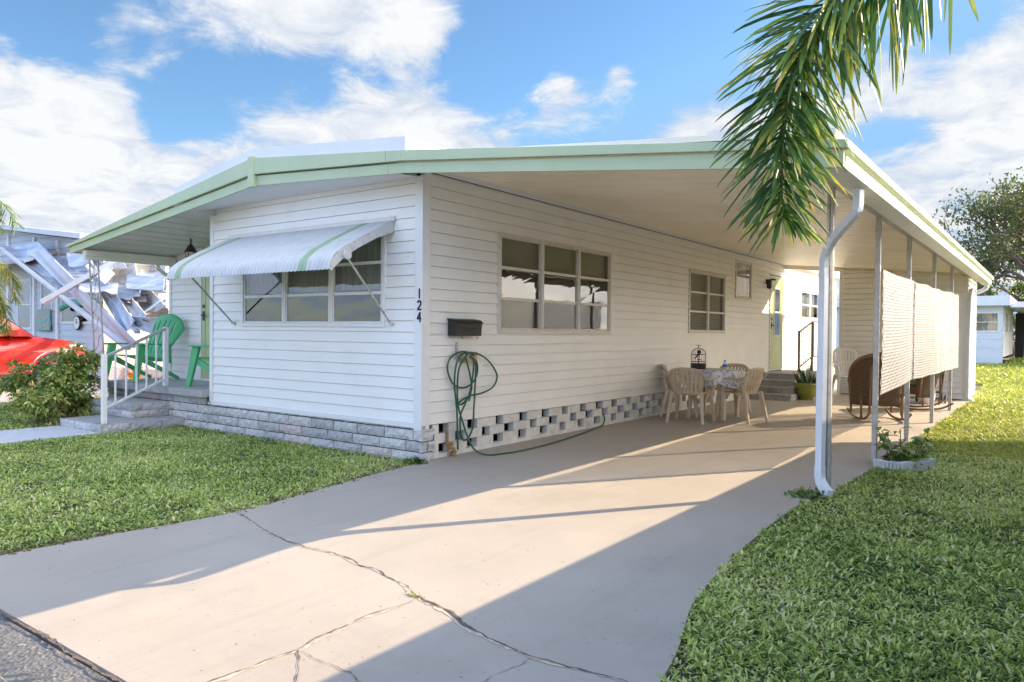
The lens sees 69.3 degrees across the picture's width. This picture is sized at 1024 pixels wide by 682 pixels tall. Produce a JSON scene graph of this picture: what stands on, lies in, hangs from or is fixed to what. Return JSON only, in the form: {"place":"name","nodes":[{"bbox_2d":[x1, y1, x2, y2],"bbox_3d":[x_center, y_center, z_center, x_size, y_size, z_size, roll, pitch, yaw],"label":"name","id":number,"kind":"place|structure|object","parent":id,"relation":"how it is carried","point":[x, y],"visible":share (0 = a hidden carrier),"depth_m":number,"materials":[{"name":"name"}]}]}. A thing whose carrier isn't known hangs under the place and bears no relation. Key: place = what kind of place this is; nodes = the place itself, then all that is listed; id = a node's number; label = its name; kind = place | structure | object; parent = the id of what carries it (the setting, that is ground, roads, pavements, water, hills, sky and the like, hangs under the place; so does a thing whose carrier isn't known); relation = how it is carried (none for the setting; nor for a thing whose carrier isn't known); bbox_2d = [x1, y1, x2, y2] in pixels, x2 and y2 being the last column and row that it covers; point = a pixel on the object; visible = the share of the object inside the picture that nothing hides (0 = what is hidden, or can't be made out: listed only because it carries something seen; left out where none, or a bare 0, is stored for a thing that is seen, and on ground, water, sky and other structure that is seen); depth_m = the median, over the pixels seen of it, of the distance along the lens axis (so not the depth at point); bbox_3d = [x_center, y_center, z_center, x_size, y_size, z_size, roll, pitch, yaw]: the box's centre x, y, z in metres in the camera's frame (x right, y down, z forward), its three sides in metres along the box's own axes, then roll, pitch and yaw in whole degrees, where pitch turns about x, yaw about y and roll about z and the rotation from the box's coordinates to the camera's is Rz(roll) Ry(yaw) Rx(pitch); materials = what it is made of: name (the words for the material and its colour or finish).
{"place":"outdoors","nodes":[
{"label":"outdoors","id":0,"kind":"place"},
{"bbox_2d":[0,386,108,403],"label":"neighbour driveway","id":1,"kind":"structure","parent":0,"point":[4,397],"depth_m":14.24,"materials":[{"name":"grey concrete"}]},
{"bbox_2d":[0,317,85,383],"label":"parked car","id":2,"kind":"object","parent":1,"relation":"on","point":[21,345],"visible":0.37,"depth_m":14.92,"materials":[{"name":"red paint"}]},
{"bbox_2d":[108,366,161,379],"bbox_3d":[-8.053,0.835,15.723,2.532,0.562,0.028,1,1,36],"label":"lattice skirt","id":3,"kind":"object","parent":1,"relation":"on","point":[119,376],"visible":0.18,"depth_m":15.94,"materials":[{"name":"white"}]},
{"bbox_2d":[0,612,122,681],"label":"street","id":4,"kind":"structure","parent":0,"point":[25,656],"depth_m":2.90,"materials":[{"name":"grey asphalt"}]},
{"bbox_2d":[119,366,152,378],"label":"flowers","id":5,"kind":"object","parent":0,"point":[130,375],"visible":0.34,"depth_m":14.62,"materials":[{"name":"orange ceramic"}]},
{"bbox_2d":[0,378,411,553],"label":"front lawn","id":6,"kind":"structure","parent":0,"point":[98,464],"depth_m":6.57,"materials":[{"name":"green plant"}]},
{"bbox_2d":[0,197,25,336],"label":"yellow palm","id":7,"kind":"object","parent":6,"relation":"on","point":[3,307],"visible":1,"depth_m":10.47,"materials":[{"name":"green plant"}]},
{"bbox_2d":[34,340,103,417],"bbox_3d":[-6.076,0.566,10.185,0.906,1.140,1.985,0,1,-30],"label":"flowering shrub","id":8,"kind":"object","parent":6,"relation":"on","point":[77,384],"visible":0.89,"depth_m":10.28,"materials":[{"name":"green plant"}]},
{"bbox_2d":[0,463,410,554],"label":"grass edge","id":9,"kind":"object","parent":6,"relation":"on","point":[34,546],"visible":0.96,"depth_m":4.94,"materials":[{"name":"green plant"}]},
{"bbox_2d":[0,380,974,681],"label":"driveway","id":10,"kind":"structure","parent":0,"point":[598,554],"depth_m":4.11,"materials":[{"name":"beige concrete"}]},
{"bbox_2d":[446,424,456,455],"bbox_3d":[-0.616,1.020,7.658,0.101,0.336,0.128,1,1,36],"label":"outdoor tap","id":11,"kind":"object","parent":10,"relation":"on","point":[449,445],"visible":1,"depth_m":7.64,"materials":[{"name":"gold metal"}]},
{"bbox_2d":[402,456,830,597],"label":"weeds","id":12,"kind":"object","parent":10,"relation":"on","point":[808,494],"visible":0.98,"depth_m":5.98,"materials":[{"name":"green plant"}]},
{"bbox_2d":[660,364,698,417],"bbox_3d":[2.637,0.773,11.645,0.577,0.810,0.638,1,1,15],"label":"plastic armchair","id":13,"kind":"object","parent":10,"relation":"on","point":[665,371],"visible":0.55,"depth_m":11.46,"materials":[{"name":"beige plastic"}]},
{"bbox_2d":[386,128,992,497],"bbox_3d":[4.253,-0.247,10.961,4.030,3.057,12.930,1,1,36],"label":"carport","id":14,"kind":"object","parent":10,"relation":"on","point":[879,222],"visible":0.88,"depth_m":7.04,"materials":[{"name":"metal"}]},
{"bbox_2d":[880,270,958,393],"bbox_3d":[5.884,-0.142,10.397,0.044,1.344,7.270,1,1,36],"label":"lattice screen","id":15,"kind":"object","parent":14,"relation":"attached to","point":[934,307],"visible":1,"depth_m":9.31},
{"bbox_2d":[665,367,714,424],"bbox_3d":[2.611,0.782,10.869,0.638,0.810,0.577,1,1,29],"label":"plastic armchair","id":16,"kind":"object","parent":10,"relation":"on","point":[676,384],"visible":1,"depth_m":10.70,"materials":[{"name":"beige plastic"}]},
{"bbox_2d":[687,385,738,420],"bbox_3d":[3.094,0.813,11.379,0.860,0.742,0.860,1,1,36],"label":"patio table","id":17,"kind":"object","parent":10,"relation":"on","point":[723,404],"visible":0.48,"depth_m":11.27,"materials":[{"name":"beige plastic"}]},
{"bbox_2d":[681,368,747,388],"bbox_3d":[3.097,0.572,11.374,0.998,0.271,0.993,0,1,-23],"label":"tablecloth","id":18,"kind":"object","parent":17,"relation":"on","point":[718,375],"visible":0.66,"depth_m":10.95,"materials":[{"name":"fabric"}]},
{"bbox_2d":[691,345,705,368],"bbox_3d":[2.885,0.244,11.467,0.236,0.378,0.236,1,1,36],"label":"birdcage ornament","id":19,"kind":"object","parent":18,"relation":"on","point":[697,365],"visible":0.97,"depth_m":11.40,"materials":[{"name":"black metal"}]},
{"bbox_2d":[723,360,726,368],"bbox_3d":[3.311,0.366,11.527,0.068,0.140,0.066,1,1,36],"label":"spray bottle","id":20,"kind":"object","parent":18,"relation":"on","point":[724,364],"visible":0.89,"depth_m":11.50,"materials":[{"name":"plastic"}]},
{"bbox_2d":[706,363,750,412],"bbox_3d":[3.511,0.776,12.061,0.638,0.810,0.577,1,1,42],"label":"plastic armchair","id":21,"kind":"object","parent":10,"relation":"on","point":[737,365],"visible":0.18,"depth_m":12.13,"materials":[{"name":"beige plastic"}]},
{"bbox_2d":[714,368,768,423],"bbox_3d":[3.421,0.788,11.035,0.638,0.810,0.577,0,1,-41],"label":"plastic armchair","id":22,"kind":"object","parent":10,"relation":"on","point":[756,380],"visible":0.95,"depth_m":10.88,"materials":[{"name":"beige plastic"}]},
{"bbox_2d":[749,370,815,400],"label":"steps","id":23,"kind":"structure","parent":10,"relation":"on","point":[777,385],"depth_m":14.99,"materials":[{"name":"grey concrete"}]},
{"bbox_2d":[797,321,816,372],"bbox_3d":[6.638,0.116,16.449,0.050,1.120,1.432,1,1,42],"label":"railing","id":24,"kind":"object","parent":23,"relation":"on","point":[812,330],"visible":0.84,"depth_m":16.30,"materials":[{"name":"metal"}]},
{"bbox_2d":[793,360,815,399],"bbox_3d":[5.852,0.771,14.743,0.476,0.790,0.487,1,1,36],"label":"snake plant","id":25,"kind":"object","parent":10,"relation":"on","point":[805,387],"visible":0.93,"depth_m":14.64,"materials":[{"name":"green plant"}]},
{"bbox_2d":[832,347,856,395],"bbox_3d":[7.164,0.654,15.819,0.638,1.030,0.631,1,1,8],"label":"plastic armchair","id":26,"kind":"object","parent":10,"relation":"on","point":[838,369],"visible":0.56,"depth_m":16.02,"materials":[{"name":"white plastic"}]},
{"bbox_2d":[846,352,912,420],"bbox_3d":[5.625,0.678,11.381,0.865,1.049,1.030,1,1,8],"label":"wicker rocker","id":27,"kind":"object","parent":10,"relation":"on","point":[860,378],"visible":0.67,"depth_m":11.14,"materials":[{"name":"wicker"}]},
{"bbox_2d":[838,269,993,400],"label":"utility shed","id":28,"kind":"structure","parent":10,"relation":"on","point":[856,311],"depth_m":15.88,"materials":[{"name":"white plastic"}]},
{"bbox_2d":[894,350,953,410],"bbox_3d":[7.141,0.671,13.080,1.030,1.049,0.865,1,1,17],"label":"wicker rocker","id":29,"kind":"object","parent":10,"relation":"on","point":[919,387],"visible":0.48,"depth_m":12.74,"materials":[{"name":"wicker"}]},
{"bbox_2d":[914,346,955,402],"bbox_3d":[8.054,0.641,14.434,0.970,1.100,0.360,1,1,36],"label":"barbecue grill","id":30,"kind":"object","parent":10,"relation":"on","point":[938,391],"visible":0.27,"depth_m":14.29,"materials":[{"name":"black metal"}]},
{"bbox_2d":[0,341,1023,681],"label":"ground","id":31,"kind":"structure","parent":0,"point":[766,561],"depth_m":4.24,"materials":[{"name":"green plant"}]},
{"bbox_2d":[0,356,70,409],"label":"shrub","id":32,"kind":"object","parent":31,"relation":"on","point":[14,381],"visible":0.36,"depth_m":11.53,"materials":[{"name":"green plant"}]},
{"bbox_2d":[6,383,72,424],"bbox_3d":[-6.217,0.849,9.785,0.795,0.550,0.753,1,1,36],"label":"shrub","id":33,"kind":"object","parent":31,"relation":"on","point":[30,408],"visible":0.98,"depth_m":9.72,"materials":[{"name":"green plant"}]},
{"bbox_2d":[0,425,98,444],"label":"front walkway","id":34,"kind":"structure","parent":31,"relation":"on","point":[20,435],"depth_m":8.95,"materials":[{"name":"concrete"}]},
{"bbox_2d":[0,224,168,377],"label":"damaged house","id":35,"kind":"structure","parent":31,"relation":"on","point":[34,292],"depth_m":19.04,"materials":[{"name":"white"}]},
{"bbox_2d":[17,279,31,329],"bbox_3d":[-13.068,-0.992,20.372,0.894,1.360,0.630,1,1,36],"label":"window","id":36,"kind":"structure","parent":35,"relation":"in","point":[24,312],"depth_m":20.48,"materials":[{"name":"white glass"}]},
{"bbox_2d":[36,309,50,330],"bbox_3d":[-12.183,-0.544,19.277,0.812,0.566,0.050,1,1,36],"label":"wall plaque","id":37,"kind":"object","parent":35,"relation":"attached to","point":[43,319],"depth_m":19.22,"materials":[{"name":"teal tile"}]},
{"bbox_2d":[40,275,53,324],"bbox_3d":[-11.939,-1.090,19.541,0.694,1.360,0.630,1,1,36],"label":"window","id":38,"kind":"structure","parent":35,"relation":"in","point":[44,291],"depth_m":19.53,"materials":[{"name":"white glass"}]},
{"bbox_2d":[58,300,81,310],"bbox_3d":[-10.495,-0.859,17.942,1.948,0.269,0.140,1,1,36],"label":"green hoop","id":39,"kind":"object","parent":35,"relation":"attached to","point":[64,306],"visible":0.39,"depth_m":18.27,"materials":[{"name":"green plastic"}]},
{"bbox_2d":[73,315,80,329],"bbox_3d":[-10.645,-0.446,18.144,0.364,0.364,0.054,1,1,36],"label":"wall clock","id":40,"kind":"object","parent":35,"relation":"attached to","point":[77,323],"depth_m":18.10,"materials":[{"name":"white metal"}]},
{"bbox_2d":[61,293,102,323],"bbox_3d":[-10.469,-1.062,18.459,1.944,1.280,0.634,1,1,36],"label":"window","id":41,"kind":"structure","parent":35,"relation":"in","point":[68,315],"depth_m":18.91,"materials":[{"name":"white glass"}]},
{"bbox_2d":[0,231,168,349],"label":"collapsed carport","id":42,"kind":"object","parent":35,"relation":"attached to","point":[68,273],"visible":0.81,"depth_m":15.05,"materials":[{"name":"metal"}]},
{"bbox_2d":[59,377,209,433],"bbox_3d":[-5.039,0.893,10.312,2.760,0.565,2.072,1,1,36],"label":"front porch","id":43,"kind":"object","parent":31,"relation":"on","point":[175,402],"visible":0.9,"depth_m":9.84,"materials":[{"name":"grey concrete"}]},
{"bbox_2d":[88,260,104,381],"bbox_3d":[-6.247,-0.350,11.163,0.563,1.990,0.028,1,1,36],"label":"scroll porch post","id":44,"kind":"object","parent":43,"relation":"on","point":[91,295],"visible":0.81,"depth_m":11.17,"materials":[{"name":"white metal"}]},
{"bbox_2d":[101,327,168,423],"bbox_3d":[-4.897,0.414,9.667,0.075,1.197,1.183,1,1,13],"label":"porch handrail","id":45,"kind":"object","parent":43,"relation":"on","point":[164,380],"visible":1,"depth_m":9.66,"materials":[{"name":"white metal"}]},
{"bbox_2d":[104,314,184,382],"bbox_3d":[-5.541,0.089,11.169,0.717,1.024,0.956,1,1,20],"label":"green porch chair","id":46,"kind":"object","parent":43,"relation":"on","point":[160,322],"visible":0.78,"depth_m":11.32,"materials":[{"name":"plastic"}]},
{"bbox_2d":[185,345,208,386],"bbox_3d":[-3.875,0.118,10.182,0.956,1.024,0.717,1,1,24],"label":"green porch chair","id":47,"kind":"object","parent":43,"relation":"on","point":[195,360],"visible":0.09,"depth_m":10.04,"materials":[{"name":"plastic"}]},
{"bbox_2d":[66,136,839,461],"bbox_3d":[1.486,-0.508,16.014,6.900,3.350,17.822,1,1,36],"label":"mobile home","id":48,"kind":"object","parent":31,"relation":"on","point":[586,318],"visible":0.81,"depth_m":8.88,"materials":[{"name":"white plastic"}]},
{"bbox_2d":[184,238,196,257],"bbox_3d":[-4.609,-1.314,10.636,0.180,0.420,0.156,1,1,36],"label":"porch lantern","id":49,"kind":"object","parent":48,"relation":"hanging from","point":[190,249],"visible":0.51,"depth_m":10.60,"materials":[{"name":"black metal"}]},
{"bbox_2d":[199,246,209,380],"bbox_3d":[-4.444,-0.419,11.121,0.860,2.060,0.111,1,1,36],"label":"door","id":50,"kind":"structure","parent":48,"relation":"in","point":[204,281],"depth_m":11.31,"materials":[{"name":"green wood"}]},
{"bbox_2d":[166,216,395,324],"bbox_3d":[-2.593,-0.739,8.067,2.927,1.105,0.855,1,1,36],"label":"window awning","id":51,"kind":"object","parent":48,"relation":"attached to","point":[313,247],"depth_m":7.75,"materials":[{"name":"metal"}]},
{"bbox_2d":[241,235,386,326],"bbox_3d":[-2.135,-0.679,8.614,2.504,1.030,0.634,1,1,36],"label":"window","id":52,"kind":"structure","parent":48,"relation":"in","point":[336,297],"depth_m":8.62,"materials":[{"name":"clear glass"}]},
{"bbox_2d":[447,318,482,338],"bbox_3d":[-0.482,-0.127,7.772,0.147,0.215,0.440,1,1,36],"label":"mailbox","id":53,"kind":"object","parent":48,"relation":"attached to","point":[464,327],"visible":1,"depth_m":7.69,"materials":[{"name":"black metal"}]},
{"bbox_2d":[455,342,476,362],"bbox_3d":[-0.471,0.119,7.859,0.069,0.215,0.311,1,1,36],"label":"hose hanger","id":54,"kind":"object","parent":48,"relation":"attached to","point":[469,359],"visible":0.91,"depth_m":7.79,"materials":[{"name":"beige metal"}]},
{"bbox_2d":[446,351,604,455],"bbox_3d":[0.465,0.643,8.862,0.433,1.091,3.354,1,1,35],"label":"garden hose","id":55,"kind":"object","parent":54,"relation":"hanging from","point":[456,387],"visible":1,"depth_m":7.80,"materials":[{"name":"green rubber"}]},
{"bbox_2d":[496,232,611,333],"bbox_3d":[0.375,-0.669,9.553,0.634,1.135,2.614,1,1,36],"label":"window","id":56,"kind":"structure","parent":48,"relation":"in","point":[543,286],"depth_m":9.72,"materials":[{"name":"glass"}]},
{"bbox_2d":[687,269,725,332],"bbox_3d":[3.282,-0.689,13.509,0.634,1.090,1.714,1,1,36],"label":"window","id":57,"kind":"structure","parent":48,"relation":"in","point":[707,291],"depth_m":13.34,"materials":[{"name":"metal"}]},
{"bbox_2d":[734,259,751,299],"bbox_3d":[4.393,-1.222,15.011,0.630,0.760,0.934,1,1,36],"label":"window","id":58,"kind":"structure","parent":48,"relation":"in","point":[743,273],"depth_m":15.04,"materials":[{"name":"glass"}]},
{"bbox_2d":[765,279,775,288],"bbox_3d":[5.562,-1.232,15.948,0.204,0.219,0.215,1,1,36],"label":"wall lamp","id":59,"kind":"object","parent":48,"relation":"attached to","point":[768,282],"visible":1,"depth_m":15.88,"materials":[{"name":"black metal"}]},
{"bbox_2d":[768,275,782,370],"bbox_3d":[5.914,-0.392,16.578,0.111,2.090,0.930,1,1,36],"label":"door","id":60,"kind":"structure","parent":48,"relation":"in","point":[776,292],"depth_m":16.59,"materials":[{"name":"green wood"}]},
{"bbox_2d":[799,290,817,319],"bbox_3d":[7.334,-0.905,19.019,0.634,0.720,1.694,1,1,36],"label":"window","id":61,"kind":"structure","parent":48,"relation":"in","point":[809,300],"depth_m":18.85,"materials":[{"name":"white glass"}]},
{"bbox_2d":[656,448,1023,681],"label":"side lawn","id":62,"kind":"structure","parent":31,"relation":"on","point":[899,645],"depth_m":3.80,"materials":[{"name":"green plant"}]},
{"bbox_2d":[709,0,978,254],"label":"palm tree","id":63,"kind":"object","parent":62,"relation":"on","point":[846,29],"visible":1,"depth_m":3.94,"materials":[{"name":"green plant"}]},
{"bbox_2d":[873,426,936,471],"bbox_3d":[3.908,1.060,7.381,0.580,0.422,0.698,1,1,23],"label":"edging planter","id":64,"kind":"object","parent":62,"relation":"on","point":[892,460],"visible":0.85,"depth_m":7.26,"materials":[{"name":"concrete"}]},
{"bbox_2d":[836,295,1023,363],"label":"house","id":65,"kind":"structure","parent":31,"relation":"on","point":[994,331],"depth_m":33.91,"materials":[{"name":"paint"}]},
{"bbox_2d":[976,312,998,331],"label":"window","id":66,"kind":"structure","parent":65,"relation":"in","point":[985,321],"depth_m":33.87,"materials":[{"name":"white glass"}]},
{"bbox_2d":[1005,312,1008,332],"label":"window","id":67,"kind":"structure","parent":65,"relation":"in","point":[1007,314],"depth_m":35.62,"materials":[{"name":"white glass"}]},
{"bbox_2d":[1009,314,1011,332],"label":"window","id":68,"kind":"structure","parent":65,"relation":"in","point":[1010,317],"depth_m":38.50,"materials":[{"name":"white glass"}]},
{"bbox_2d":[932,181,1023,357],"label":"oak tree","id":69,"kind":"object","parent":31,"relation":"on","point":[1016,297],"visible":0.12,"depth_m":48.41,"materials":[{"name":"green plant"}]},
{"bbox_2d":[936,166,1023,295],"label":"oak tree","id":70,"kind":"object","parent":31,"relation":"on","point":[996,240],"visible":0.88,"depth_m":44.62,"materials":[{"name":"green plant"}]},
{"bbox_2d":[1008,281,1023,329],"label":"background shrub","id":71,"kind":"object","parent":31,"relation":"on","point":[1012,292],"visible":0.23,"depth_m":53.57,"materials":[{"name":"green plant"}]},
{"bbox_2d":[0,0,1023,336],"label":"sky","id":72,"kind":"structure","parent":0,"point":[108,108],"materials":[{"name":"blue"}]},
{"bbox_2d":[918,397,934,403],"bbox_3d":[7.878,0.964,14.094,0.300,0.460,0.295,1,1,36],"label":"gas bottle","id":73,"kind":"object","parent":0,"point":[926,400],"visible":0.28,"depth_m":14.00,"materials":[{"name":"white metal"}]},
{"bbox_2d":[835,356,1023,460],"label":"back lawn","id":74,"kind":"structure","parent":0,"point":[1006,384],"depth_m":11.26,"materials":[{"name":"green plant"}]}
]}

